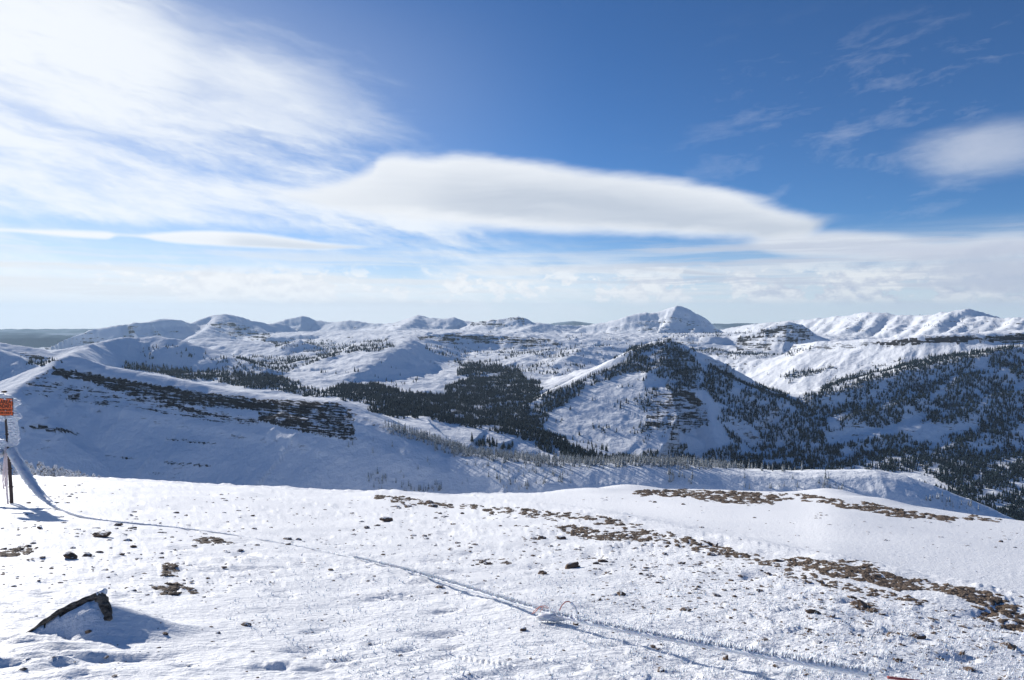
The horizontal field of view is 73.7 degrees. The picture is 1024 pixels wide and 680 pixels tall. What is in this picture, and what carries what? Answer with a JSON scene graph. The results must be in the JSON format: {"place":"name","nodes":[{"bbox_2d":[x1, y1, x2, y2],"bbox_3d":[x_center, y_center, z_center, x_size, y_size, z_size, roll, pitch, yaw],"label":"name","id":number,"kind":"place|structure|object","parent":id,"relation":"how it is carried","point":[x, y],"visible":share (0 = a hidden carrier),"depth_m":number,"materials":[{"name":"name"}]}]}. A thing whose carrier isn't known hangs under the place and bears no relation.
{"place":"outdoors","nodes":[
{"label":"outdoors","id":0,"kind":"place"},
{"bbox_2d":[0,475,1023,679],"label":"snowfield","id":1,"kind":"structure","parent":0,"point":[130,630],"depth_m":6.10,"materials":[{"name":"white snow"}]},
{"bbox_2d":[0,391,22,502],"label":"boundary sign","id":2,"kind":"object","parent":1,"relation":"on","point":[10,415],"visible":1,"depth_m":12.47,"materials":[{"name":"metal"}]},
{"bbox_2d":[0,447,4,457],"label":"side rope","id":3,"kind":"object","parent":2,"relation":"attached to","point":[2,450],"visible":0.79,"depth_m":12.47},
{"bbox_2d":[2,447,8,503],"bbox_3d":[-9.233,2.478,12.476,0.147,1.043,0.073,1,2,21],"label":"hanging cord","id":4,"kind":"object","parent":2,"relation":"hanging from","point":[5,475],"visible":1,"depth_m":12.45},
{"bbox_2d":[14,460,32,474],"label":"frosted shrub","id":5,"kind":"object","parent":1,"relation":"on","point":[26,463],"visible":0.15,"depth_m":66.95,"materials":[{"name":"white plant"}]},
{"bbox_2d":[29,462,34,472],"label":"frosted shrub","id":6,"kind":"object","parent":1,"relation":"on","point":[32,466],"visible":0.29,"depth_m":66.60,"materials":[{"name":"white plant"}]},
{"bbox_2d":[34,461,46,475],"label":"frosted shrub","id":7,"kind":"object","parent":1,"relation":"on","point":[40,464],"visible":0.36,"depth_m":71.62,"materials":[{"name":"white plant"}]},
{"bbox_2d":[41,467,49,475],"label":"frosted shrub","id":8,"kind":"object","parent":1,"relation":"on","point":[44,471],"visible":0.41,"depth_m":65.00,"materials":[{"name":"white plant"}]},
{"bbox_2d":[50,465,58,476],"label":"frosted shrub","id":9,"kind":"object","parent":1,"relation":"on","point":[55,467],"visible":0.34,"depth_m":67.22,"materials":[{"name":"white plant"}]},
{"bbox_2d":[54,468,61,476],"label":"frosted shrub","id":10,"kind":"object","parent":1,"relation":"on","point":[57,473],"visible":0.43,"depth_m":66.29,"materials":[{"name":"white plant"}]},
{"bbox_2d":[60,466,65,476],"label":"frosted shrub","id":11,"kind":"object","parent":1,"relation":"on","point":[63,473],"visible":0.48,"depth_m":67.78,"materials":[{"name":"white plant"}]},
{"bbox_2d":[26,588,112,632],"bbox_3d":[-2.555,1.725,4.024,0.495,0.490,0.268,0,2,-7],"label":"slab rock","id":12,"kind":"object","parent":1,"relation":"on","point":[100,597],"visible":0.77,"depth_m":3.98,"materials":[{"name":"grey stone"}]},
{"bbox_2d":[63,551,77,558],"bbox_3d":[-4.202,2.047,6.485,0.159,0.064,0.084,11,-8,18],"label":"rock","id":13,"kind":"object","parent":1,"relation":"on","point":[69,555],"visible":1,"depth_m":6.46,"materials":[{"name":"grey stone"}]},
{"bbox_2d":[66,469,74,476],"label":"frosted shrub","id":14,"kind":"object","parent":1,"relation":"on","point":[68,471],"visible":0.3,"depth_m":66.84,"materials":[{"name":"white plant"}]},
{"bbox_2d":[82,553,91,556],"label":"stone","id":15,"kind":"object","parent":1,"relation":"on","point":[87,555],"visible":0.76,"depth_m":6.60,"materials":[{"name":"grey stone"}]},
{"bbox_2d":[92,531,111,537],"bbox_3d":[-4.918,2.333,8.214,0.287,0.093,0.158,-2,13,31],"label":"rock","id":16,"kind":"object","parent":1,"relation":"on","point":[104,534],"visible":0.9,"depth_m":8.15,"materials":[{"name":"grey stone"}]},
{"bbox_2d":[241,622,251,625],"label":"stone","id":17,"kind":"object","parent":1,"relation":"on","point":[246,624],"visible":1,"depth_m":4.41,"materials":[{"name":"grey stone"}]},
{"bbox_2d":[379,517,392,521],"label":"rock","id":18,"kind":"object","parent":1,"relation":"on","point":[387,519],"visible":0.94,"depth_m":12.27,"materials":[{"name":"grey stone"}]},
{"bbox_2d":[428,504,437,507],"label":"stone","id":19,"kind":"object","parent":1,"relation":"on","point":[434,505],"visible":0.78,"depth_m":17.48,"materials":[{"name":"grey stone"}]},
{"bbox_2d":[6,447,916,679],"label":"boundary rope","id":20,"kind":"object","parent":1,"relation":"on","point":[31,482],"visible":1,"depth_m":4.38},
{"bbox_2d":[0,488,1023,670],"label":"alpine turf","id":21,"kind":"structure","parent":1,"relation":"on","point":[963,592],"depth_m":7.23,"materials":[{"name":"brown plant"}]},
{"bbox_2d":[0,483,1023,679],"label":"gravel","id":22,"kind":"structure","parent":1,"relation":"on","point":[487,563],"depth_m":5.78,"materials":[{"name":"brown stone"}]},
{"bbox_2d":[559,601,578,613],"bbox_3d":[0.417,1.949,4.976,0.146,0.098,0.021,0,2,0],"label":"wire loop","id":23,"kind":"object","parent":1,"relation":"on","point":[574,606],"visible":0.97,"depth_m":4.97,"materials":[{"name":"white metal"}]},
{"bbox_2d":[565,561,578,568],"bbox_3d":[0.617,2.337,7.062,0.192,0.085,0.082,-14,-2,-28],"label":"rock","id":24,"kind":"object","parent":1,"relation":"on","point":[571,565],"visible":0.8,"depth_m":7.04,"materials":[{"name":"grey stone"}]},
{"bbox_2d":[617,591,625,595],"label":"stone","id":25,"kind":"object","parent":1,"relation":"on","point":[621,593],"visible":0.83,"depth_m":5.69,"materials":[{"name":"grey stone"}]},
{"bbox_2d":[226,534,1023,679],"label":"frost feathers","id":26,"kind":"object","parent":1,"relation":"on","point":[846,651],"visible":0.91,"depth_m":4.45},
{"bbox_2d":[657,666,664,671],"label":"stone","id":27,"kind":"object","parent":1,"relation":"on","point":[661,668],"visible":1,"depth_m":3.69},
{"bbox_2d":[679,606,691,611],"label":"stone","id":28,"kind":"object","parent":1,"relation":"on","point":[683,608],"visible":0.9,"depth_m":5.18,"materials":[{"name":"grey stone"}]},
{"bbox_2d":[805,609,820,613],"bbox_3d":[2.229,2.012,5.058,0.119,0.036,0.040,10,16,5],"label":"stone","id":29,"kind":"object","parent":1,"relation":"on","point":[812,611],"visible":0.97,"depth_m":5.05,"materials":[{"name":"grey stone"}]},
{"bbox_2d":[850,599,867,606],"bbox_3d":[2.738,2.077,5.370,0.152,0.077,0.120,9,8,-32],"label":"rock","id":30,"kind":"object","parent":1,"relation":"on","point":[859,603],"visible":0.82,"depth_m":5.35,"materials":[{"name":"brown stone"}]},
{"bbox_2d":[910,632,925,638],"bbox_3d":[2.772,2.023,4.663,0.100,0.033,0.076,-6,15,-17],"label":"rock","id":31,"kind":"object","parent":1,"relation":"on","point":[919,635],"visible":0.99,"depth_m":4.65,"materials":[{"name":"grey stone"}]},
{"bbox_2d":[962,666,975,670],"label":"rock","id":32,"kind":"object","parent":1,"relation":"on","point":[971,668],"visible":0.91,"depth_m":4.11,"materials":[{"name":"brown stone"}]},
{"bbox_2d":[1000,642,1016,649],"bbox_3d":[3.365,2.072,4.620,0.111,0.050,0.100,7,9,-26],"label":"rock","id":33,"kind":"object","parent":1,"relation":"on","point":[1009,645],"visible":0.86,"depth_m":4.61,"materials":[{"name":"grey stone"}]},
{"bbox_2d":[0,306,1023,520],"bbox_3d":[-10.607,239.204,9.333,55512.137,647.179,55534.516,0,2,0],"label":"mountains","id":34,"kind":"structure","parent":0,"point":[90,405],"depth_m":2203.41,"materials":[{"name":"white snow"}]},
{"bbox_2d":[26,316,1023,520],"bbox_3d":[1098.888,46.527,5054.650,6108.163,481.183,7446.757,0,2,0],"label":"conifer forest","id":35,"kind":"object","parent":34,"relation":"on","point":[401,405],"visible":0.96,"depth_m":2278.14,"materials":[{"name":"green plant"}]},
{"bbox_2d":[347,420,978,510],"bbox_3d":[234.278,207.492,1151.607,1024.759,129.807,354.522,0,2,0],"label":"frosted conifer stand","id":36,"kind":"object","parent":34,"relation":"on","point":[438,439],"visible":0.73,"depth_m":1120.58,"materials":[{"name":"white wood"}]},
{"bbox_2d":[0,0,1023,328],"label":"sky","id":37,"kind":"structure","parent":0,"point":[265,161],"materials":[{"name":"blue"}]}
]}

